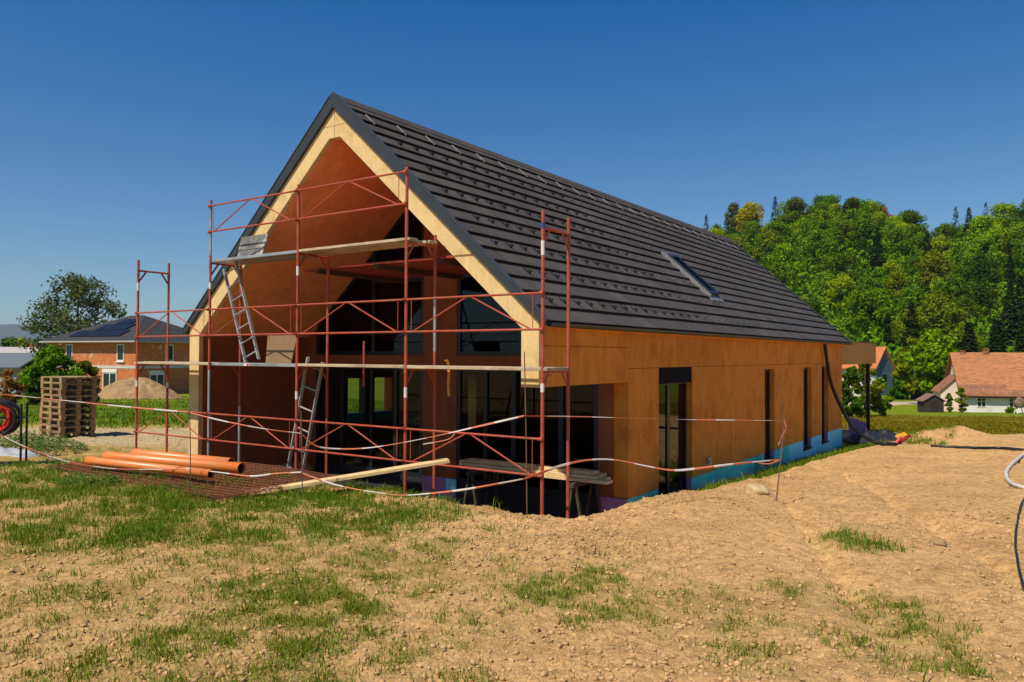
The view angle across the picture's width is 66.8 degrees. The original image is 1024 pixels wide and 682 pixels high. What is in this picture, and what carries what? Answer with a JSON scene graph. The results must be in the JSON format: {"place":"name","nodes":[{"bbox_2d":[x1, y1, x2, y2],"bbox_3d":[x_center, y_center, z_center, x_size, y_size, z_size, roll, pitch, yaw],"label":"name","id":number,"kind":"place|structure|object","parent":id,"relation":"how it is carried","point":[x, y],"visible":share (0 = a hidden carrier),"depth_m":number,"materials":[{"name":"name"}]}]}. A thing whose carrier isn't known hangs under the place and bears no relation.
{"place":"outdoors","nodes":[
{"label":"outdoors","id":0,"kind":"place"},
{"bbox_2d":[0,324,66,346],"bbox_3d":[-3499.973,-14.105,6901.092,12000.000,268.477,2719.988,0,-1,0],"label":"mountain","id":1,"kind":"structure","parent":0,"point":[11,330],"depth_m":6645.70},
{"bbox_2d":[0,396,383,429],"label":"lawn grass","id":2,"kind":"structure","parent":0,"point":[143,418],"depth_m":31.20,"materials":[{"name":"plant"}]},
{"bbox_2d":[0,452,914,555],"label":"lush grass","id":3,"kind":"structure","parent":0,"point":[135,491],"depth_m":9.60,"materials":[{"name":"plant"}]},
{"bbox_2d":[0,470,1022,681],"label":"thin grass","id":4,"kind":"structure","parent":0,"point":[291,646],"depth_m":5.65,"materials":[{"name":"plant"}]},
{"bbox_2d":[0,377,1023,681],"bbox_3d":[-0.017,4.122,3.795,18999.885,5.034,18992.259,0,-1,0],"label":"ground","id":5,"kind":"structure","parent":0,"point":[932,471],"depth_m":6.66,"materials":[{"name":"soil"}]},
{"bbox_2d":[0,399,27,465],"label":"hose reel","id":6,"kind":"object","parent":5,"relation":"on","point":[10,424],"visible":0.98,"depth_m":13.92,"materials":[{"name":"black plastic"}]},
{"bbox_2d":[0,368,27,402],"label":"bush","id":7,"kind":"object","parent":5,"relation":"on","point":[9,383],"visible":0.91,"depth_m":39.83,"materials":[{"name":"brown plant"}]},
{"bbox_2d":[0,353,35,393],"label":"garage","id":8,"kind":"structure","parent":5,"relation":"on","point":[17,362],"depth_m":79.22,"materials":[{"name":"grey metal"}]},
{"bbox_2d":[1,429,69,449],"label":"weed plant","id":9,"kind":"object","parent":5,"relation":"on","point":[34,437],"visible":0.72,"depth_m":16.39,"materials":[{"name":"green plant"}]},
{"bbox_2d":[23,367,49,405],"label":"bush","id":10,"kind":"object","parent":5,"relation":"on","point":[35,376],"visible":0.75,"depth_m":41.64,"materials":[{"name":"green plant"}]},
{"bbox_2d":[15,344,84,404],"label":"bush","id":11,"kind":"object","parent":5,"relation":"on","point":[49,360],"visible":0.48,"depth_m":43.34,"materials":[{"name":"green plant"}]},
{"bbox_2d":[30,436,88,454],"bbox_3d":[-9.171,2.086,15.709,1.101,0.342,1.102,0,-1,0],"label":"weed plant","id":12,"kind":"object","parent":5,"relation":"on","point":[80,444],"visible":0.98,"depth_m":15.68,"materials":[{"name":"green plant"}]},
{"bbox_2d":[39,428,94,437],"bbox_3d":[-10.880,2.249,18.974,1.200,0.144,0.800,-1,-1,39],"label":"pallet","id":13,"kind":"object","parent":5,"relation":"on","point":[81,432],"visible":0.67,"depth_m":18.77,"materials":[{"name":"brown wood"}]},
{"bbox_2d":[39,422,95,432],"bbox_3d":[-10.865,2.104,18.966,1.200,0.144,0.800,-1,-1,38],"label":"pallet","id":14,"kind":"object","parent":13,"relation":"on","point":[62,429],"visible":0.76,"depth_m":18.69,"materials":[{"name":"brown wood"}]},
{"bbox_2d":[39,416,94,426],"bbox_3d":[-10.876,1.958,18.978,1.200,0.144,0.800,-1,-1,39],"label":"pallet","id":15,"kind":"object","parent":14,"relation":"on","point":[60,423],"visible":0.83,"depth_m":18.70,"materials":[{"name":"brown wood"}]},
{"bbox_2d":[39,410,95,420],"bbox_3d":[-10.856,1.813,18.965,1.200,0.144,0.800,-1,-1,37],"label":"pallet","id":16,"kind":"object","parent":15,"relation":"on","point":[76,416],"visible":0.82,"depth_m":18.67,"materials":[{"name":"brown wood"}]},
{"bbox_2d":[40,405,95,413],"bbox_3d":[-10.857,1.667,18.969,1.200,0.144,0.800,-1,-1,39],"label":"pallet","id":17,"kind":"object","parent":16,"relation":"on","point":[53,410],"visible":0.83,"depth_m":18.68,"materials":[{"name":"brown wood"}]},
{"bbox_2d":[41,399,95,407],"bbox_3d":[-10.841,1.522,18.959,1.200,0.144,0.800,-1,-1,39],"label":"pallet","id":18,"kind":"object","parent":17,"relation":"on","point":[61,404],"visible":0.8,"depth_m":18.68,"materials":[{"name":"brown wood"}]},
{"bbox_2d":[41,393,96,401],"bbox_3d":[-10.806,1.376,18.934,1.200,0.144,0.800,-1,-1,39],"label":"pallet","id":19,"kind":"object","parent":18,"relation":"on","point":[81,397],"visible":0.85,"depth_m":18.68,"materials":[{"name":"brown wood"}]},
{"bbox_2d":[41,387,95,395],"bbox_3d":[-10.833,1.230,18.959,1.200,0.144,0.800,-1,-1,39],"label":"pallet","id":20,"kind":"object","parent":19,"relation":"on","point":[58,392],"visible":0.85,"depth_m":18.70,"materials":[{"name":"brown wood"}]},
{"bbox_2d":[41,382,96,389],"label":"pallet","id":21,"kind":"object","parent":20,"relation":"on","point":[63,386],"visible":0.88,"depth_m":18.68,"materials":[{"name":"brown wood"}]},
{"bbox_2d":[41,376,96,382],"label":"pallet","id":22,"kind":"object","parent":21,"relation":"on","point":[67,379],"visible":0.99,"depth_m":18.81,"materials":[{"name":"brown wood"}]},
{"bbox_2d":[16,270,128,352],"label":"broadleaf tree","id":23,"kind":"object","parent":5,"relation":"on","point":[79,287],"visible":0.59,"depth_m":93.60,"materials":[{"name":"green plant"}]},
{"bbox_2d":[54,469,121,486],"bbox_3d":[-6.276,2.030,11.502,0.912,0.229,0.937,0,-1,0],"label":"weed plant","id":24,"kind":"object","parent":5,"relation":"on","point":[70,480],"visible":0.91,"depth_m":11.49,"materials":[{"name":"green plant"}]},
{"bbox_2d":[76,360,101,402],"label":"bush","id":25,"kind":"object","parent":5,"relation":"on","point":[88,368],"visible":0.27,"depth_m":45.89,"materials":[{"name":"green plant"}]},
{"bbox_2d":[39,315,189,393],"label":"brick house","id":26,"kind":"structure","parent":5,"relation":"on","point":[108,349],"depth_m":77.83,"materials":[{"name":"orange brick"}]},
{"bbox_2d":[98,377,183,398],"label":"soil heap","id":27,"kind":"object","parent":5,"relation":"on","point":[147,388],"visible":0.66,"depth_m":55.53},
{"bbox_2d":[287,357,323,469],"bbox_3d":[-3.828,1.826,14.036,1.120,3.080,0.098,0,-1,30],"label":"ladder","id":28,"kind":"object","parent":5,"relation":"on","point":[309,432],"visible":0.52,"depth_m":13.95,"materials":[{"name":"metal"}]},
{"bbox_2d":[244,458,449,495],"bbox_3d":[-2.380,1.991,11.396,2.954,0.050,0.220,-7,1,-14],"label":"long plank","id":29,"kind":"object","parent":5,"relation":"on","point":[372,472],"visible":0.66,"depth_m":11.37,"materials":[{"name":"wood"}]},
{"bbox_2d":[133,166,570,518],"bbox_3d":[-2.914,0.560,14.779,10.370,6.558,3.160,0,-1,35],"label":"scaffold","id":30,"kind":"object","parent":5,"relation":"on","point":[435,266],"visible":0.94,"depth_m":13.29,"materials":[{"name":"metal"}]},
{"bbox_2d":[222,263,259,362],"bbox_3d":[-5.240,-0.539,15.011,1.101,2.055,0.081,0,-1,32],"label":"ladder","id":31,"kind":"object","parent":30,"relation":"on","point":[243,295],"visible":0.86,"depth_m":14.99,"materials":[{"name":"metal"}]},
{"bbox_2d":[237,248,264,256],"bbox_3d":[-5.053,-1.679,14.996,0.780,0.190,0.080,0,-1,35],"label":"stained board","id":32,"kind":"object","parent":30,"relation":"on","point":[251,252],"visible":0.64,"depth_m":14.98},
{"bbox_2d":[239,234,268,250],"bbox_3d":[-5.003,-1.913,15.027,0.810,0.270,0.100,0,-1,35],"label":"stained board","id":33,"kind":"object","parent":32,"relation":"on","point":[253,242],"visible":1,"depth_m":15.00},
{"bbox_2d":[266,335,295,362],"bbox_3d":[-4.365,0.152,14.589,0.850,0.520,0.138,0,-1,35],"label":"plywood offcut","id":34,"kind":"object","parent":30,"relation":"on","point":[280,348],"visible":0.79,"depth_m":14.56,"materials":[{"name":"wood"}]},
{"bbox_2d":[0,429,1023,681],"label":"soil clods","id":35,"kind":"object","parent":5,"relation":"on","point":[570,655],"visible":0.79,"depth_m":5.95,"materials":[{"name":"soil"}]},
{"bbox_2d":[524,351,527,517],"bbox_3d":[0.169,1.210,9.548,0.057,2.164,0.015,0,-1,0],"label":"tape stake","id":36,"kind":"object","parent":5,"relation":"on","point":[526,436],"visible":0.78,"depth_m":9.55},
{"bbox_2d":[525,458,779,479],"bbox_3d":[2.019,1.651,10.434,4.143,0.245,0.074,1,-1,-25],"label":"barrier tape","id":37,"kind":"object","parent":36,"relation":"attached to","point":[687,469],"visible":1,"depth_m":10.44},
{"bbox_2d":[302,473,524,495],"bbox_3d":[-1.366,1.860,10.171,3.329,0.351,0.052,0,-1,22],"label":"barrier tape","id":38,"kind":"object","parent":37,"relation":"attached to","point":[477,487],"visible":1,"depth_m":10.03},
{"bbox_2d":[182,92,875,518],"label":"timber house","id":39,"kind":"structure","parent":5,"relation":"on","point":[684,336],"depth_m":16.56,"materials":[{"name":"brown wood"}]},
{"bbox_2d":[316,367,422,477],"bbox_3d":[-3.312,1.766,17.799,3.405,2.415,0.079,0,-1,35],"label":"glazed door","id":40,"kind":"structure","parent":39,"relation":"in","point":[342,464],"depth_m":17.69,"materials":[{"name":"black glass"}]},
{"bbox_2d":[317,209,423,354],"bbox_3d":[-3.267,-1.534,17.839,3.448,3.706,0.079,0,-1,35],"label":"gable window","id":41,"kind":"structure","parent":39,"relation":"in","point":[347,318],"depth_m":17.60,"materials":[{"name":"black glass"}]},
{"bbox_2d":[463,470,500,508],"bbox_3d":[-0.595,3.036,15.224,0.479,1.054,0.900,0,-1,35],"label":"trestle","id":42,"kind":"object","parent":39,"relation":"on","point":[471,473],"visible":0.47,"depth_m":15.01,"materials":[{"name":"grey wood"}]},
{"bbox_2d":[457,274,520,355],"bbox_3d":[0.220,-1.514,15.416,3.378,3.609,0.079,0,-1,35],"label":"gable window","id":43,"kind":"structure","parent":39,"relation":"in","point":[471,314],"depth_m":15.97,"materials":[{"name":"black glass"}]},
{"bbox_2d":[456,369,597,499],"bbox_3d":[0.236,1.737,15.336,3.345,2.415,0.079,0,-1,35],"label":"glazed door","id":44,"kind":"structure","parent":39,"relation":"in","point":[483,396],"depth_m":15.37,"materials":[{"name":"black glass"}]},
{"bbox_2d":[570,481,601,516],"bbox_3d":[1.294,3.020,13.912,0.479,1.054,0.900,0,-1,35],"label":"trestle","id":45,"kind":"object","parent":39,"relation":"on","point":[574,485],"visible":0.39,"depth_m":13.85,"materials":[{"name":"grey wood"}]},
{"bbox_2d":[456,465,612,484],"bbox_3d":[0.331,2.466,14.434,3.330,0.055,0.240,0,-1,35],"label":"timber board","id":46,"kind":"object","parent":45,"relation":"on","point":[603,481],"visible":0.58,"depth_m":13.79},
{"bbox_2d":[459,461,601,479],"bbox_3d":[0.275,2.407,14.511,3.050,0.055,0.240,0,-1,35],"label":"timber board","id":47,"kind":"object","parent":46,"relation":"on","point":[557,473],"visible":0.8,"depth_m":14.36,"materials":[{"name":"wood"}]},
{"bbox_2d":[466,458,598,474],"bbox_3d":[0.326,2.349,14.586,2.850,0.055,0.240,0,-1,35],"label":"timber board","id":48,"kind":"object","parent":47,"relation":"on","point":[535,466],"visible":0.94,"depth_m":14.49,"materials":[{"name":"wood"}]},
{"bbox_2d":[658,367,690,494],"bbox_3d":[3.283,1.884,15.885,0.230,2.695,1.710,0,-1,35],"label":"window","id":49,"kind":"structure","parent":39,"relation":"in","point":[672,380],"depth_m":16.04,"materials":[{"name":"black glass"}]},
{"bbox_2d":[765,369,773,465],"bbox_3d":[6.942,2.053,21.151,0.230,2.575,0.880,0,-1,35],"label":"window","id":50,"kind":"structure","parent":39,"relation":"in","point":[769,454],"depth_m":21.46,"materials":[{"name":"black glass"}]},
{"bbox_2d":[803,367,812,450],"bbox_3d":[9.228,2.121,24.438,0.230,2.575,0.990,0,-1,35],"label":"window","id":51,"kind":"structure","parent":39,"relation":"in","point":[807,441],"depth_m":24.79,"materials":[{"name":"black glass"}]},
{"bbox_2d":[823,344,896,445],"bbox_3d":[11.773,1.804,25.574,2.020,3.415,2.351,1,-1,-39],"label":"drain hose","id":52,"kind":"object","parent":39,"relation":"hanging from","point":[855,429],"visible":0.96,"depth_m":26.26,"materials":[{"name":"black plastic"}]},
{"bbox_2d":[651,439,880,496],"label":"wall weeds","id":53,"kind":"object","parent":5,"relation":"on","point":[784,467],"depth_m":19.70,"materials":[{"name":"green plant"}]},
{"bbox_2d":[842,365,865,416],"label":"bush","id":54,"kind":"object","parent":5,"relation":"on","point":[857,404],"visible":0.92,"depth_m":61.71,"materials":[{"name":"green plant"}]},
{"bbox_2d":[848,364,884,416],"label":"bush","id":55,"kind":"object","parent":5,"relation":"on","point":[875,388],"visible":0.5,"depth_m":65.49,"materials":[{"name":"green plant"}]},
{"bbox_2d":[842,428,901,442],"bbox_3d":[13.449,3.468,28.780,2.000,0.485,1.400,0,-1,0],"label":"black foil","id":56,"kind":"object","parent":5,"relation":"on","point":[884,434],"visible":0.81,"depth_m":28.38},
{"bbox_2d":[870,377,894,415],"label":"bush","id":57,"kind":"object","parent":5,"relation":"on","point":[883,406],"visible":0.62,"depth_m":67.62,"materials":[{"name":"green plant"}]},
{"bbox_2d":[891,336,927,399],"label":"broadleaf tree","id":58,"kind":"object","parent":5,"relation":"on","point":[900,373],"visible":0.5,"depth_m":117.78,"materials":[{"name":"green plant"}]},
{"bbox_2d":[898,327,956,393],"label":"broadleaf tree","id":59,"kind":"object","parent":5,"relation":"on","point":[933,345],"visible":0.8,"depth_m":102.95,"materials":[{"name":"green plant"}]},
{"bbox_2d":[915,393,945,411],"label":"wooden hut","id":60,"kind":"object","parent":5,"relation":"on","point":[927,402],"visible":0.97,"depth_m":87.83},
{"bbox_2d":[957,322,978,351],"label":"conifer tree","id":61,"kind":"object","parent":5,"relation":"on","point":[967,343],"visible":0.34,"depth_m":111.66,"materials":[{"name":"green plant"}]},
{"bbox_2d":[931,348,1023,412],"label":"farmhouse","id":62,"kind":"object","parent":5,"relation":"on","point":[986,380],"visible":0.76,"depth_m":91.77,"materials":[{"name":"white paint"}]},
{"bbox_2d":[983,319,1009,351],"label":"conifer tree","id":63,"kind":"object","parent":5,"relation":"on","point":[995,343],"visible":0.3,"depth_m":115.55,"materials":[{"name":"green plant"}]},
{"bbox_2d":[0,0,1023,327],"label":"sky","id":64,"kind":"structure","parent":0,"point":[121,121],"materials":[{"name":"blue"}]},
{"bbox_2d":[750,235,1023,346],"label":"hill","id":65,"kind":"structure","parent":0,"point":[863,285],"depth_m":226.34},
{"bbox_2d":[734,200,764,232],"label":"broadleaf tree","id":66,"kind":"object","parent":65,"relation":"on","point":[748,211],"visible":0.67,"depth_m":337.02,"materials":[{"name":"yellow plant"}]},
{"bbox_2d":[750,228,789,265],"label":"broadleaf tree","id":67,"kind":"object","parent":65,"relation":"on","point":[768,237],"visible":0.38,"depth_m":243.29,"materials":[{"name":"green plant"}]},
{"bbox_2d":[768,260,797,289],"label":"broadleaf tree","id":68,"kind":"object","parent":65,"relation":"on","point":[780,272],"visible":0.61,"depth_m":217.40,"materials":[{"name":"green plant"}]},
{"bbox_2d":[763,242,806,287],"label":"broadleaf tree","id":69,"kind":"object","parent":65,"relation":"on","point":[786,253],"visible":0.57,"depth_m":224.88,"materials":[{"name":"green plant"}]},
{"bbox_2d":[784,196,810,227],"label":"broadleaf tree","id":70,"kind":"object","parent":65,"relation":"on","point":[796,204],"visible":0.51,"depth_m":307.55,"materials":[{"name":"green plant"}]},
{"bbox_2d":[799,228,841,273],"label":"broadleaf tree","id":71,"kind":"object","parent":65,"relation":"on","point":[820,241],"visible":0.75,"depth_m":231.59,"materials":[{"name":"green plant"}]},
{"bbox_2d":[810,270,842,306],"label":"broadleaf tree","id":72,"kind":"object","parent":65,"relation":"on","point":[824,279],"visible":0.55,"depth_m":205.16,"materials":[{"name":"green plant"}]},
{"bbox_2d":[822,273,857,313],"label":"broadleaf tree","id":73,"kind":"object","parent":65,"relation":"on","point":[842,282],"visible":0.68,"depth_m":197.24,"materials":[{"name":"green plant"}]},
{"bbox_2d":[822,252,863,291],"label":"broadleaf tree","id":74,"kind":"object","parent":65,"relation":"on","point":[843,260],"visible":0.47,"depth_m":212.62,"materials":[{"name":"green plant"}]},
{"bbox_2d":[834,219,858,251],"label":"broadleaf tree","id":75,"kind":"object","parent":65,"relation":"on","point":[843,225],"visible":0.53,"depth_m":246.92,"materials":[{"name":"green plant"}]},
{"bbox_2d":[841,207,876,249],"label":"broadleaf tree","id":76,"kind":"object","parent":65,"relation":"on","point":[861,218],"visible":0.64,"depth_m":249.74,"materials":[{"name":"green plant"}]},
{"bbox_2d":[843,287,894,341],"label":"broadleaf tree","id":77,"kind":"object","parent":65,"relation":"on","point":[865,297],"visible":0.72,"depth_m":175.88,"materials":[{"name":"green plant"}]},
{"bbox_2d":[842,347,895,395],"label":"house","id":78,"kind":"structure","parent":65,"relation":"on","point":[883,366],"depth_m":128.88,"materials":[{"name":"blue paint"}]},
{"bbox_2d":[868,227,886,275],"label":"conifer tree","id":79,"kind":"object","parent":65,"relation":"on","point":[875,260],"visible":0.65,"depth_m":224.19,"materials":[{"name":"green plant"}]},
{"bbox_2d":[733,210,1023,393],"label":"undergrowth","id":80,"kind":"object","parent":65,"relation":"on","point":[894,353],"visible":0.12,"depth_m":205.01,"materials":[{"name":"green plant"}]},
{"bbox_2d":[878,270,912,313],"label":"broadleaf tree","id":81,"kind":"object","parent":65,"relation":"on","point":[895,280],"visible":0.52,"depth_m":198.76,"materials":[{"name":"green plant"}]},
{"bbox_2d":[883,225,919,264],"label":"broadleaf tree","id":82,"kind":"object","parent":65,"relation":"on","point":[894,233],"visible":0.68,"depth_m":241.20,"materials":[{"name":"green plant"}]},
{"bbox_2d":[881,308,930,346],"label":"broadleaf tree","id":83,"kind":"object","parent":65,"relation":"on","point":[897,329],"visible":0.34,"depth_m":163.97,"materials":[{"name":"green plant"}]},
{"bbox_2d":[899,302,920,380],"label":"conifer tree","id":84,"kind":"object","parent":65,"relation":"on","point":[911,310],"visible":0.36,"depth_m":147.54,"materials":[{"name":"green plant"}]},
{"bbox_2d":[890,285,938,327],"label":"broadleaf tree","id":85,"kind":"object","parent":65,"relation":"on","point":[912,294],"visible":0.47,"depth_m":174.26,"materials":[{"name":"green plant"}]},
{"bbox_2d":[912,250,955,288],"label":"broadleaf tree","id":86,"kind":"object","parent":65,"relation":"on","point":[932,260],"visible":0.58,"depth_m":213.38,"materials":[{"name":"green plant"}]},
{"bbox_2d":[912,289,971,337],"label":"broadleaf tree","id":87,"kind":"object","parent":65,"relation":"on","point":[935,305],"visible":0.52,"depth_m":168.27,"materials":[{"name":"green plant"}]},
{"bbox_2d":[935,272,973,302],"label":"broadleaf tree","id":88,"kind":"object","parent":65,"relation":"on","point":[954,283],"visible":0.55,"depth_m":195.11,"materials":[{"name":"green plant"}]},
{"bbox_2d":[941,240,983,285],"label":"broadleaf tree","id":89,"kind":"object","parent":65,"relation":"on","point":[965,249],"visible":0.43,"depth_m":223.03,"materials":[{"name":"green plant"}]},
{"bbox_2d":[943,323,988,351],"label":"broadleaf tree","id":90,"kind":"object","parent":65,"relation":"on","point":[958,329],"visible":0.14,"depth_m":149.44,"materials":[{"name":"green plant"}]},
{"bbox_2d":[950,294,984,330],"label":"broadleaf tree","id":91,"kind":"object","parent":65,"relation":"on","point":[963,301],"visible":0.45,"depth_m":179.99,"materials":[{"name":"green plant"}]},
{"bbox_2d":[956,252,1004,296],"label":"broadleaf tree","id":92,"kind":"object","parent":65,"relation":"on","point":[975,270],"visible":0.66,"depth_m":205.31,"materials":[{"name":"green plant"}]},
{"bbox_2d":[963,214,1004,251],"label":"broadleaf tree","id":93,"kind":"object","parent":65,"relation":"on","point":[980,224],"visible":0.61,"depth_m":251.51,"materials":[{"name":"green plant"}]},
{"bbox_2d":[965,283,1004,327],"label":"broadleaf tree","id":94,"kind":"object","parent":65,"relation":"on","point":[982,294],"visible":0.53,"depth_m":183.99,"materials":[{"name":"green plant"}]},
{"bbox_2d":[987,202,1019,229],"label":"broadleaf tree","id":95,"kind":"object","parent":65,"relation":"on","point":[1002,209],"visible":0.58,"depth_m":286.26,"materials":[{"name":"green plant"}]},
{"bbox_2d":[990,224,1023,267],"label":"broadleaf tree","id":96,"kind":"object","parent":65,"relation":"on","point":[1011,239],"visible":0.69,"depth_m":216.70,"materials":[{"name":"green plant"}]},
{"bbox_2d":[999,281,1022,345],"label":"conifer tree","id":97,"kind":"object","parent":65,"relation":"on","point":[1009,314],"visible":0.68,"depth_m":155.08,"materials":[{"name":"green plant"}]},
{"bbox_2d":[1004,240,1023,278],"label":"broadleaf tree","id":98,"kind":"object","parent":65,"relation":"on","point":[1018,259],"visible":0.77,"depth_m":203.13,"materials":[{"name":"green plant"}]},
{"bbox_2d":[872,423,957,445],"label":"heap grass","id":99,"kind":"structure","parent":0,"point":[926,441],"depth_m":27.93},
{"bbox_2d":[842,414,1023,434],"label":"dry field grass","id":100,"kind":"structure","parent":0,"point":[1007,428],"depth_m":46.09,"materials":[{"name":"plant"}]},
{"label":"rebar mat","id":101,"kind":"object","parent":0,"visible":0},
{"bbox_2d":[59,469,299,499],"bbox_3d":[-5.409,2.201,12.932,5.011,0.065,2.311,-1,-1,38],"label":"rebar mat","id":102,"kind":"object","parent":101,"relation":"on","point":[190,496],"visible":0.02,"depth_m":10.71,"materials":[{"name":"metal"}]},
{"bbox_2d":[48,466,345,498],"bbox_3d":[-5.312,2.178,12.853,5.011,0.068,2.311,-1,-1,36],"label":"rebar mat","id":103,"kind":"object","parent":102,"relation":"on","point":[214,485],"visible":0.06,"depth_m":11.22,"materials":[{"name":"metal"}]},
{"bbox_2d":[84,456,214,478],"bbox_3d":[-5.748,1.980,12.191,3.029,0.162,0.152,0,-1,30],"label":"drain pipe","id":104,"kind":"object","parent":103,"relation":"on","point":[105,462],"visible":0.97,"depth_m":12.09,"materials":[{"name":"orange plastic"}]},
{"bbox_2d":[47,465,332,497],"bbox_3d":[-5.287,2.154,12.773,5.011,0.074,2.311,0,-1,35],"label":"rebar mat","id":105,"kind":"object","parent":103,"relation":"on","point":[210,495],"visible":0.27,"depth_m":11.91,"materials":[{"name":"metal"}]},
{"bbox_2d":[51,461,336,495],"bbox_3d":[-5.171,2.123,12.694,5.011,0.081,2.311,-1,-1,36],"label":"rebar mat","id":106,"kind":"object","parent":105,"relation":"on","point":[258,469],"visible":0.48,"depth_m":11.88,"materials":[{"name":"metal"}]},
{"bbox_2d":[101,451,245,473],"bbox_3d":[-5.695,2.015,12.904,3.468,0.234,0.190,0,-1,30],"label":"drain pipe","id":107,"kind":"object","parent":106,"relation":"on","point":[228,467],"visible":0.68,"depth_m":12.64,"materials":[{"name":"orange plastic"}]},
{"bbox_2d":[130,448,234,461],"bbox_3d":[-5.785,2.048,13.559,2.501,0.191,0.190,0,-1,29],"label":"drain pipe","id":108,"kind":"object","parent":106,"relation":"on","point":[162,453],"visible":0.52,"depth_m":13.51,"materials":[{"name":"orange plastic"}]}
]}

